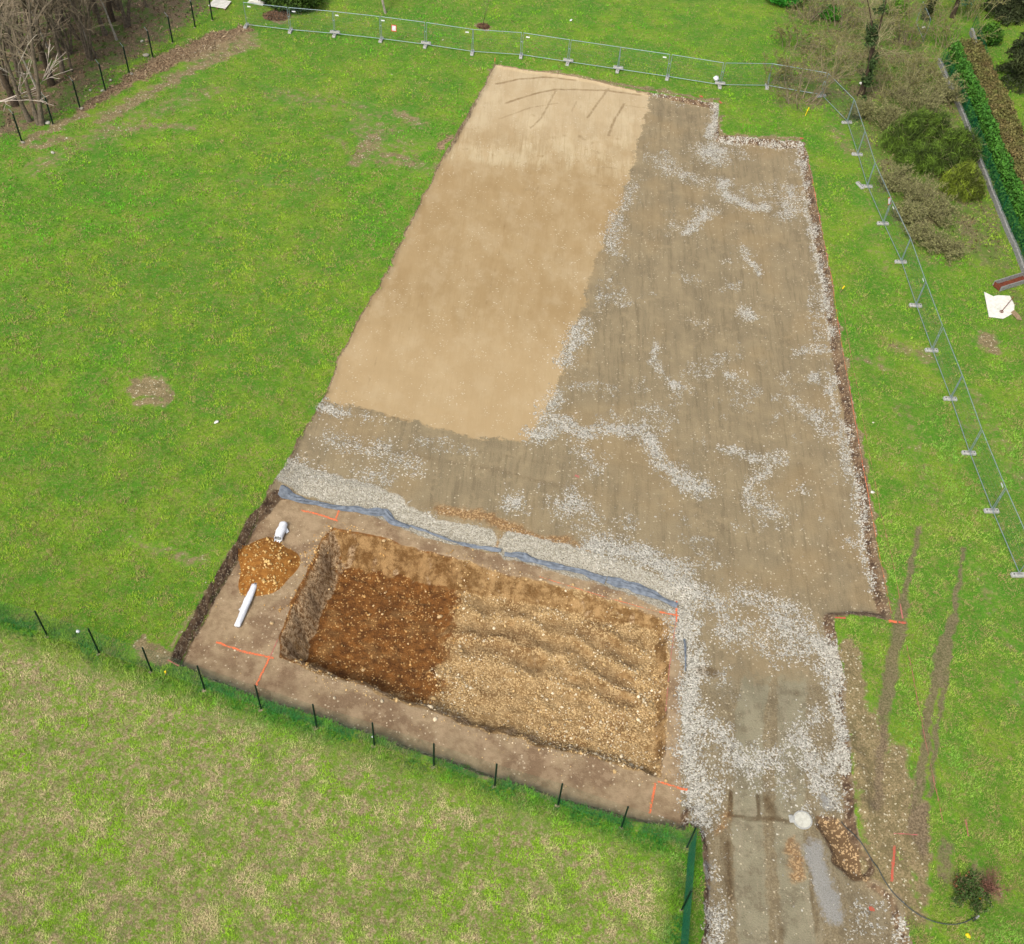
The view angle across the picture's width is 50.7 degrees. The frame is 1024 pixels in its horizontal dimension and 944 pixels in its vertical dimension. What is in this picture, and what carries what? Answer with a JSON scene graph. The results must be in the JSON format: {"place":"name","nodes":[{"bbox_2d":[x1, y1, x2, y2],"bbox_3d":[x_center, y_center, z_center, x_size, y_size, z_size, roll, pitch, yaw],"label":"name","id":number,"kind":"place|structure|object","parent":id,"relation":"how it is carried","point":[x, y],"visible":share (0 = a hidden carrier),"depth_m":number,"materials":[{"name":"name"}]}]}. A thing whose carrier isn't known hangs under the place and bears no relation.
{"place":"outdoors","nodes":[
{"label":"outdoors","id":0,"kind":"place"},
{"bbox_2d":[0,0,209,134],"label":"woodland floor","id":1,"kind":"structure","parent":0,"point":[143,36],"depth_m":73.37,"materials":[{"name":"brown soil"}]},
{"bbox_2d":[0,0,27,77],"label":"bare tree","id":2,"kind":"object","parent":1,"relation":"on","point":[14,62],"visible":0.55,"depth_m":69.82,"materials":[{"name":"brown plant"}]},
{"bbox_2d":[0,0,29,89],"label":"bare tree","id":3,"kind":"object","parent":1,"relation":"on","point":[4,68],"visible":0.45,"depth_m":67.65,"materials":[{"name":"brown plant"}]},
{"bbox_2d":[0,0,44,125],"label":"bare tree","id":4,"kind":"object","parent":1,"relation":"on","point":[39,119],"visible":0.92,"depth_m":64.12,"materials":[{"name":"grey plant"}]},
{"bbox_2d":[0,31,48,106],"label":"bare tree","id":5,"kind":"object","parent":1,"relation":"on","point":[8,89],"visible":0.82,"depth_m":67.47,"materials":[{"name":"brown plant"}]},
{"bbox_2d":[0,0,48,58],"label":"bare tree","id":6,"kind":"object","parent":1,"relation":"on","point":[22,47],"visible":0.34,"depth_m":71.36,"materials":[{"name":"brown plant"}]},
{"bbox_2d":[0,0,67,122],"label":"bare tree","id":7,"kind":"object","parent":1,"relation":"on","point":[24,110],"visible":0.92,"depth_m":64.36,"materials":[{"name":"brown plant"}]},
{"bbox_2d":[0,35,71,107],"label":"bare branch","id":8,"kind":"object","parent":7,"relation":"attached to","point":[14,96],"visible":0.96,"depth_m":64.95,"materials":[{"name":"beige plant"}]},
{"bbox_2d":[0,0,69,102],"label":"bare tree","id":9,"kind":"object","parent":1,"relation":"on","point":[30,75],"visible":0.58,"depth_m":66.06,"materials":[{"name":"brown plant"}]},
{"bbox_2d":[16,0,55,86],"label":"bare tree","id":10,"kind":"object","parent":1,"relation":"on","point":[50,81],"visible":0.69,"depth_m":68.09,"materials":[{"name":"brown plant"}]},
{"bbox_2d":[0,0,78,61],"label":"bare tree","id":11,"kind":"object","parent":1,"relation":"on","point":[44,38],"visible":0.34,"depth_m":70.93,"materials":[{"name":"brown plant"}]},
{"bbox_2d":[11,0,72,55],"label":"bare tree","id":12,"kind":"object","parent":1,"relation":"on","point":[69,48],"visible":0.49,"depth_m":71.96,"materials":[{"name":"brown plant"}]},
{"bbox_2d":[31,0,65,73],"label":"bare tree","id":13,"kind":"object","parent":1,"relation":"on","point":[61,67],"visible":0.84,"depth_m":69.71,"materials":[{"name":"brown plant"}]},
{"bbox_2d":[34,0,72,71],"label":"bare tree","id":14,"kind":"object","parent":1,"relation":"on","point":[66,49],"visible":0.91,"depth_m":68.36,"materials":[{"name":"brown plant"}]},
{"bbox_2d":[43,0,91,40],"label":"bare tree","id":15,"kind":"object","parent":1,"relation":"on","point":[75,34],"visible":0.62,"depth_m":73.39,"materials":[{"name":"brown plant"}]},
{"bbox_2d":[49,0,116,60],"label":"bare tree","id":16,"kind":"object","parent":1,"relation":"on","point":[87,47],"visible":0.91,"depth_m":70.68,"materials":[{"name":"brown plant"}]},
{"bbox_2d":[92,0,107,35],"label":"bare tree","id":17,"kind":"object","parent":1,"relation":"on","point":[103,30],"visible":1,"depth_m":74.19,"materials":[{"name":"brown plant"}]},
{"bbox_2d":[106,0,115,22],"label":"bare tree","id":18,"kind":"object","parent":1,"relation":"on","point":[110,11],"visible":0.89,"depth_m":75.86,"materials":[{"name":"brown plant"}]},
{"bbox_2d":[118,0,130,27],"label":"bare tree","id":19,"kind":"object","parent":1,"relation":"on","point":[126,21],"visible":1,"depth_m":74.98,"materials":[{"name":"brown plant"}]},
{"bbox_2d":[208,0,230,9],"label":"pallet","id":20,"kind":"object","parent":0,"point":[224,4],"visible":0.94,"depth_m":77.56,"materials":[{"name":"white wood"}]},
{"bbox_2d":[0,0,1023,943],"bbox_3d":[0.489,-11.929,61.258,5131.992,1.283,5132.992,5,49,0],"label":"ground","id":21,"kind":"structure","parent":0,"point":[890,788],"depth_m":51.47,"materials":[{"name":"green plant"}]},
{"bbox_2d":[0,0,213,151],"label":"fence","id":22,"kind":"object","parent":21,"relation":"on","point":[75,89],"visible":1,"depth_m":69.44,"materials":[{"name":"black metal"}]},
{"bbox_2d":[73,23,254,113],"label":"dead brush","id":23,"kind":"object","parent":21,"relation":"on","point":[145,75],"visible":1,"depth_m":72.55,"materials":[{"name":"brown plant"}]},
{"bbox_2d":[262,10,290,20],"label":"mulch heap","id":24,"kind":"object","parent":21,"relation":"on","point":[271,15],"visible":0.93,"depth_m":77.12,"materials":[{"name":"brown plant"}]},
{"bbox_2d":[258,0,323,12],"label":"evergreen bush","id":25,"kind":"object","parent":21,"relation":"on","point":[306,5],"visible":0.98,"depth_m":76.94,"materials":[{"name":"green plant"}]},
{"bbox_2d":[0,602,696,943],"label":"fence","id":26,"kind":"object","parent":21,"relation":"on","point":[691,855],"visible":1,"depth_m":40.07,"materials":[{"name":"green metal"}]},
{"bbox_2d":[182,498,686,827],"bbox_3d":[-2.195,7.064,44.931,21.241,0.493,10.435,16,50,10],"label":"dirt strip","id":27,"kind":"object","parent":21,"relation":"on","point":[595,777],"visible":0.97,"depth_m":43.24,"materials":[{"name":"brown soil"}]},
{"bbox_2d":[234,583,256,627],"bbox_3d":[-11.229,5.552,45.494,0.420,0.285,2.243,11,50,6],"label":"wrapped pipe","id":28,"kind":"object","parent":27,"relation":"on","point":[245,605],"visible":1,"depth_m":45.33,"materials":[{"name":"white plastic"}]},
{"bbox_2d":[237,537,302,595],"bbox_3d":[-10.590,3.999,46.798,2.900,0.466,3.398,5,49,0],"label":"soil pile","id":29,"kind":"object","parent":27,"relation":"on","point":[269,565],"visible":1,"depth_m":46.70,"materials":[{"name":"soil"}]},
{"bbox_2d":[274,521,288,542],"bbox_3d":[-10.219,2.676,47.950,0.559,0.377,1.052,5,49,0],"label":"wrapped pipe","id":30,"kind":"object","parent":27,"relation":"on","point":[281,530],"visible":1,"depth_m":47.84,"materials":[{"name":"white plastic"}]},
{"bbox_2d":[278,485,409,528],"bbox_3d":[-7.541,1.433,49.022,6.261,0.580,0.766,13,50,7],"label":"geotextile sheet","id":31,"kind":"object","parent":27,"relation":"on","point":[285,492],"visible":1,"depth_m":49.11,"materials":[{"name":"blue fabric"}]},
{"bbox_2d":[409,525,500,551],"bbox_3d":[-2.569,3.011,48.264,4.323,0.202,0.330,14,50,8],"label":"geotextile sheet","id":32,"kind":"object","parent":27,"relation":"on","point":[492,549],"visible":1,"depth_m":48.15,"materials":[{"name":"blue fabric"}]},
{"bbox_2d":[504,552,606,583],"bbox_3d":[1.901,4.117,47.626,4.652,0.196,0.439,15,50,9],"label":"geotextile sheet","id":33,"kind":"object","parent":27,"relation":"on","point":[523,557],"visible":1,"depth_m":47.60,"materials":[{"name":"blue fabric"}]},
{"bbox_2d":[426,22,473,51],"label":"site fence","id":34,"kind":"object","parent":21,"relation":"on","point":[445,34],"visible":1,"depth_m":74.47,"materials":[{"name":"metal"}]},
{"bbox_2d":[279,527,672,776],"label":"excavation","id":35,"kind":"structure","parent":21,"relation":"in","point":[323,613],"depth_m":46.12,"materials":[{"name":"brown soil"}]},
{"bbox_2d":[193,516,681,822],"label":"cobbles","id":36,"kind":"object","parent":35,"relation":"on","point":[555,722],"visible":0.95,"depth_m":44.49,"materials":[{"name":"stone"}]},
{"bbox_2d":[473,29,521,54],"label":"site fence","id":37,"kind":"object","parent":21,"relation":"on","point":[500,43],"visible":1,"depth_m":74.51,"materials":[{"name":"metal"}]},
{"bbox_2d":[0,0,1000,258],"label":"leaf litter","id":38,"kind":"object","parent":21,"relation":"on","point":[204,6],"visible":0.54,"depth_m":74.18,"materials":[{"name":"brown plant"}]},
{"bbox_2d":[522,33,569,61],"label":"site fence","id":39,"kind":"object","parent":21,"relation":"on","point":[551,46],"visible":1,"depth_m":74.36,"materials":[{"name":"metal"}]},
{"bbox_2d":[185,63,911,943],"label":"gravel pad","id":40,"kind":"object","parent":21,"relation":"on","point":[659,285],"visible":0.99,"depth_m":52.17,"materials":[{"name":"brown gravel"}]},
{"bbox_2d":[325,62,652,441],"bbox_3d":[0.063,-14.816,63.206,11.927,0.296,34.535,14,50,8],"label":"sand pad","id":41,"kind":"object","parent":40,"relation":"on","point":[465,321],"visible":1,"depth_m":60.66,"materials":[{"name":"beige sand"}]},
{"bbox_2d":[606,576,677,607],"bbox_3d":[5.681,5.148,47.026,3.257,0.194,0.547,18,51,11],"label":"geotextile sheet","id":42,"kind":"object","parent":40,"relation":"on","point":[635,587],"visible":1,"depth_m":47.04,"materials":[{"name":"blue fabric"}]},
{"bbox_2d":[569,40,620,68],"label":"site fence","id":43,"kind":"object","parent":21,"relation":"on","point":[593,52],"visible":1,"depth_m":74.18,"materials":[{"name":"metal"}]},
{"bbox_2d":[619,47,669,75],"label":"site fence","id":44,"kind":"object","parent":21,"relation":"on","point":[641,59],"visible":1,"depth_m":73.90,"materials":[{"name":"metal"}]},
{"bbox_2d":[668,54,723,84],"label":"site fence","id":45,"kind":"object","parent":21,"relation":"on","point":[696,67],"visible":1,"depth_m":73.56,"materials":[{"name":"metal"}]},
{"bbox_2d":[763,44,797,85],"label":"bare shrub","id":46,"kind":"object","parent":21,"relation":"on","point":[782,72],"visible":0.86,"depth_m":73.74,"materials":[{"name":"green plant"}]},
{"bbox_2d":[769,0,802,6],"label":"evergreen bush","id":47,"kind":"object","parent":21,"relation":"on","point":[782,3],"visible":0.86,"depth_m":81.67,"materials":[{"name":"green plant"}]},
{"bbox_2d":[769,5,829,48],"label":"bare shrub","id":48,"kind":"object","parent":21,"relation":"on","point":[780,30],"visible":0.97,"depth_m":77.17,"materials":[{"name":"brown plant"}]},
{"bbox_2d":[785,0,834,23],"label":"bare shrub","id":49,"kind":"object","parent":21,"relation":"on","point":[804,1],"visible":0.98,"depth_m":80.06,"materials":[{"name":"brown plant"}]},
{"bbox_2d":[764,34,863,111],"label":"bare shrub","id":50,"kind":"object","parent":21,"relation":"on","point":[818,70],"visible":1,"depth_m":72.00,"materials":[{"name":"brown plant"}]},
{"bbox_2d":[818,4,842,20],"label":"evergreen bush","id":51,"kind":"object","parent":21,"relation":"on","point":[830,13],"visible":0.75,"depth_m":81.00,"materials":[{"name":"green plant"}]},
{"bbox_2d":[796,8,879,78],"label":"bare shrub","id":52,"kind":"object","parent":21,"relation":"on","point":[840,65],"visible":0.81,"depth_m":74.61,"materials":[{"name":"brown plant"}]},
{"bbox_2d":[806,0,887,41],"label":"bare shrub","id":53,"kind":"object","parent":21,"relation":"on","point":[847,12],"visible":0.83,"depth_m":78.92,"materials":[{"name":"brown plant"}]},
{"bbox_2d":[844,93,883,120],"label":"bramble shrub","id":54,"kind":"object","parent":21,"relation":"on","point":[863,111],"visible":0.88,"depth_m":71.48,"materials":[{"name":"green plant"}]},
{"bbox_2d":[867,163,891,221],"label":"site fence","id":55,"kind":"object","parent":21,"relation":"on","point":[880,191],"visible":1,"depth_m":65.14,"materials":[{"name":"metal"}]},
{"bbox_2d":[854,0,912,100],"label":"ivy covered tree","id":56,"kind":"object","parent":21,"relation":"on","point":[872,30],"visible":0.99,"depth_m":70.46,"materials":[{"name":"green plant"}]},
{"bbox_2d":[864,94,908,131],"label":"bramble shrub","id":57,"kind":"object","parent":21,"relation":"on","point":[883,119],"visible":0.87,"depth_m":71.42,"materials":[{"name":"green plant"}]},
{"bbox_2d":[844,0,930,44],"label":"bare shrub","id":58,"kind":"object","parent":21,"relation":"on","point":[888,17],"visible":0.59,"depth_m":78.44,"materials":[{"name":"brown plant"}]},
{"bbox_2d":[844,41,936,102],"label":"bare shrub","id":59,"kind":"object","parent":21,"relation":"on","point":[904,76],"visible":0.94,"depth_m":73.05,"materials":[{"name":"brown plant"}]},
{"bbox_2d":[885,0,907,16],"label":"evergreen bush","id":60,"kind":"object","parent":21,"relation":"on","point":[898,3],"visible":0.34,"depth_m":81.90,"materials":[{"name":"green plant"}]},
{"bbox_2d":[874,157,919,192],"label":"bramble shrub","id":61,"kind":"object","parent":21,"relation":"on","point":[888,178],"visible":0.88,"depth_m":66.84,"materials":[{"name":"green plant"}]},
{"bbox_2d":[883,200,910,259],"bbox_3d":[22.354,-13.997,62.806,0.052,1.711,3.519,-1,51,-5],"label":"site fence","id":62,"kind":"object","parent":21,"relation":"on","point":[900,227],"visible":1,"depth_m":62.73,"materials":[{"name":"metal"}]},
{"bbox_2d":[880,105,928,154],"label":"broom bush","id":63,"kind":"object","parent":21,"relation":"on","point":[900,131],"visible":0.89,"depth_m":69.03,"materials":[{"name":"green plant"}]},
{"bbox_2d":[841,821,976,924],"bbox_3d":[13.927,14.759,38.950,5.364,0.415,1.406,35,56,23],"label":"flexible pipe","id":64,"kind":"object","parent":21,"relation":"on","point":[893,892],"visible":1,"depth_m":38.37,"materials":[{"name":"black plastic"}]},
{"bbox_2d":[892,196,928,229],"bbox_3d":[23.719,-15.473,64.410,2.014,1.534,2.533,5,49,0],"label":"bramble shrub","id":65,"kind":"object","parent":21,"relation":"on","point":[910,210],"visible":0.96,"depth_m":64.39,"materials":[{"name":"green plant"}]},
{"bbox_2d":[893,136,931,175],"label":"broom bush","id":66,"kind":"object","parent":21,"relation":"on","point":[909,152],"visible":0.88,"depth_m":68.07,"materials":[{"name":"green plant"}]},
{"bbox_2d":[901,239,925,302],"bbox_3d":[22.458,-11.200,60.489,0.050,1.710,3.790,3,50,-2],"label":"site fence","id":67,"kind":"object","parent":21,"relation":"on","point":[910,266],"visible":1,"depth_m":60.59,"materials":[{"name":"metal"}]},
{"bbox_2d":[892,170,947,214],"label":"bramble shrub","id":68,"kind":"object","parent":21,"relation":"on","point":[919,192],"visible":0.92,"depth_m":65.77,"materials":[{"name":"brown plant"}]},
{"bbox_2d":[890,74,952,115],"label":"bramble shrub","id":69,"kind":"object","parent":21,"relation":"on","point":[927,101],"visible":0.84,"depth_m":72.03,"materials":[{"name":"brown plant"}]},
{"bbox_2d":[885,33,962,98],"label":"bare shrub","id":70,"kind":"object","parent":21,"relation":"on","point":[933,65],"visible":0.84,"depth_m":74.00,"materials":[{"name":"brown plant"}]},
{"bbox_2d":[900,212,947,254],"bbox_3d":[24.146,-14.204,63.318,2.268,1.716,3.305,-29,57,-25],"label":"bramble shrub","id":71,"kind":"object","parent":21,"relation":"on","point":[928,233],"visible":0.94,"depth_m":63.24,"materials":[{"name":"brown plant"}]},
{"bbox_2d":[887,0,962,48],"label":"bare shrub","id":72,"kind":"object","parent":21,"relation":"on","point":[914,31],"visible":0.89,"depth_m":78.14,"materials":[{"name":"brown plant"}]},
{"bbox_2d":[921,0,937,20],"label":"ivy covered tree","id":73,"kind":"object","parent":21,"relation":"on","point":[930,10],"visible":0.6,"depth_m":81.52,"materials":[{"name":"green plant"}]},
{"bbox_2d":[906,106,956,146],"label":"broom bush","id":74,"kind":"object","parent":21,"relation":"on","point":[936,125],"visible":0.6,"depth_m":69.47,"materials":[{"name":"green plant"}]},
{"bbox_2d":[924,348,938,351],"bbox_3d":[22.314,-6.490,57.452,0.720,0.162,0.240,2,49,-2],"label":"ballast block","id":75,"kind":"object","parent":21,"relation":"on","point":[930,350],"depth_m":57.38,"materials":[{"name":"concrete"}]},
{"bbox_2d":[916,282,942,347],"bbox_3d":[22.393,-8.394,58.049,0.050,1.710,3.709,3,48,-2],"label":"site fence","id":76,"kind":"object","parent":75,"relation":"on","point":[929,316],"visible":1,"depth_m":57.94,"materials":[{"name":"metal"}]},
{"bbox_2d":[911,139,960,181],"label":"broom bush","id":77,"kind":"object","parent":21,"relation":"on","point":[938,152],"visible":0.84,"depth_m":67.75,"materials":[{"name":"green plant"}]},
{"bbox_2d":[917,186,964,230],"bbox_3d":[26.061,-15.927,65.109,3.096,1.945,2.810,-26,56,-24],"label":"bramble shrub","id":78,"kind":"object","parent":21,"relation":"on","point":[945,209],"visible":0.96,"depth_m":64.79,"materials":[{"name":"brown plant"}]},
{"bbox_2d":[920,71,967,107],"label":"bramble shrub","id":79,"kind":"object","parent":21,"relation":"on","point":[953,92],"visible":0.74,"depth_m":73.45,"materials":[{"name":"brown plant"}]},
{"bbox_2d":[932,327,962,396],"bbox_3d":[22.398,-5.617,55.668,0.050,1.710,3.553,1,50,-3],"label":"site fence","id":80,"kind":"object","parent":21,"relation":"on","point":[943,361],"visible":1,"depth_m":55.84,"materials":[{"name":"metal"}]},
{"bbox_2d":[926,230,969,264],"bbox_3d":[25.341,-13.166,62.792,2.340,1.264,2.225,35,56,24],"label":"bramble shrub","id":81,"kind":"object","parent":21,"relation":"on","point":[950,246],"visible":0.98,"depth_m":62.71,"materials":[{"name":"brown plant"}]},
{"bbox_2d":[909,0,1006,47],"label":"bare shrub","id":82,"kind":"object","parent":21,"relation":"on","point":[944,28],"visible":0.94,"depth_m":78.32,"materials":[{"name":"brown plant"}]},
{"bbox_2d":[934,122,983,165],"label":"broom bush","id":83,"kind":"object","parent":21,"relation":"on","point":[966,143],"visible":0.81,"depth_m":68.28,"materials":[{"name":"green plant"}]},
{"bbox_2d":[949,0,974,18],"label":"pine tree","id":84,"kind":"object","parent":21,"relation":"on","point":[953,12],"visible":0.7,"depth_m":81.84,"materials":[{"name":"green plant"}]},
{"bbox_2d":[938,158,991,204],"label":"broom bush","id":85,"kind":"object","parent":21,"relation":"on","point":[968,176],"visible":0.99,"depth_m":66.31,"materials":[{"name":"green plant"}]},
{"bbox_2d":[951,375,981,450],"bbox_3d":[22.391,-2.859,53.332,0.050,1.710,3.731,3,49,-1],"label":"site fence","id":86,"kind":"object","parent":21,"relation":"on","point":[965,411],"visible":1,"depth_m":53.25,"materials":[{"name":"metal"}]},
{"bbox_2d":[950,865,998,920],"bbox_3d":[16.419,14.829,38.379,1.566,1.070,2.046,26,53,17],"label":"twiggy shrub","id":87,"kind":"object","parent":21,"relation":"on","point":[977,903],"visible":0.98,"depth_m":38.40,"materials":[{"name":"green plant"}]},
{"bbox_2d":[937,58,1023,275],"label":"wall","id":88,"kind":"structure","parent":21,"relation":"on","point":[1006,227],"depth_m":66.84,"materials":[{"name":"concrete"}]},
{"bbox_2d":[941,47,1023,261],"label":"fence","id":89,"kind":"object","parent":21,"relation":"on","point":[971,120],"visible":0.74,"depth_m":68.51,"materials":[{"name":"green metal"}]},
{"bbox_2d":[944,37,1023,254],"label":"hedge","id":90,"kind":"object","parent":21,"relation":"on","point":[985,89],"visible":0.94,"depth_m":70.42,"materials":[{"name":"green plant"}]},
{"bbox_2d":[961,0,1010,21],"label":"bare shrub","id":91,"kind":"object","parent":21,"relation":"on","point":[977,6],"visible":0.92,"depth_m":81.66,"materials":[{"name":"plant"}]},
{"bbox_2d":[969,430,1005,508],"bbox_3d":[22.384,-0.081,50.931,0.050,1.710,3.617,1,49,-3],"label":"site fence","id":92,"kind":"object","parent":21,"relation":"on","point":[985,469],"visible":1,"depth_m":50.81,"materials":[{"name":"metal"}]},
{"bbox_2d":[977,21,1004,45],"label":"evergreen bush","id":93,"kind":"object","parent":21,"relation":"on","point":[992,27],"visible":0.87,"depth_m":79.22,"materials":[{"name":"green plant"}]},
{"bbox_2d":[976,862,1015,902],"bbox_3d":[17.040,14.691,38.400,1.245,1.227,1.305,-12,51,-14],"label":"twiggy shrub","id":94,"kind":"object","parent":21,"relation":"on","point":[989,883],"visible":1,"depth_m":38.50,"materials":[{"name":"brown plant"}]},
{"bbox_2d":[984,292,1013,318],"bbox_3d":[27.257,-9.239,60.259,1.584,0.035,2.162,9,49,4],"label":"board","id":95,"kind":"object","parent":21,"relation":"on","point":[1000,302],"visible":1,"depth_m":60.27,"materials":[{"name":"white plastic"}]},
{"bbox_2d":[975,0,1023,27],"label":"conifer","id":96,"kind":"object","parent":21,"relation":"on","point":[1014,9],"visible":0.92,"depth_m":82.03,"materials":[{"name":"green plant"}]},
{"bbox_2d":[992,272,1023,291],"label":"metal trough","id":97,"kind":"object","parent":21,"relation":"on","point":[1002,284],"visible":1,"depth_m":61.57,"materials":[{"name":"metal"}]},
{"bbox_2d":[992,488,1023,572],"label":"site fence","id":98,"kind":"object","parent":21,"relation":"on","point":[1008,524],"visible":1,"depth_m":48.79,"materials":[{"name":"metal"}]},
{"bbox_2d":[995,32,1023,94],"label":"conifer","id":99,"kind":"object","parent":21,"relation":"on","point":[1016,51],"visible":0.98,"depth_m":75.69,"materials":[{"name":"green plant"}]},
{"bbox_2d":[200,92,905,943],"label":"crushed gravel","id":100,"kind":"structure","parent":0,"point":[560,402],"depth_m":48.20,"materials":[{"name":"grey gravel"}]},
{"bbox_2d":[681,674,913,943],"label":"access road","id":101,"kind":"structure","parent":0,"point":[746,871],"depth_m":40.47,"materials":[{"name":"grey gravel"}]},
{"bbox_2d":[788,811,811,829],"bbox_3d":[10.762,13.032,40.379,0.872,0.255,0.720,5,49,0],"label":"manhole","id":102,"kind":"object","parent":101,"relation":"on","point":[801,820],"visible":1,"depth_m":40.28,"materials":[{"name":"plastic"}]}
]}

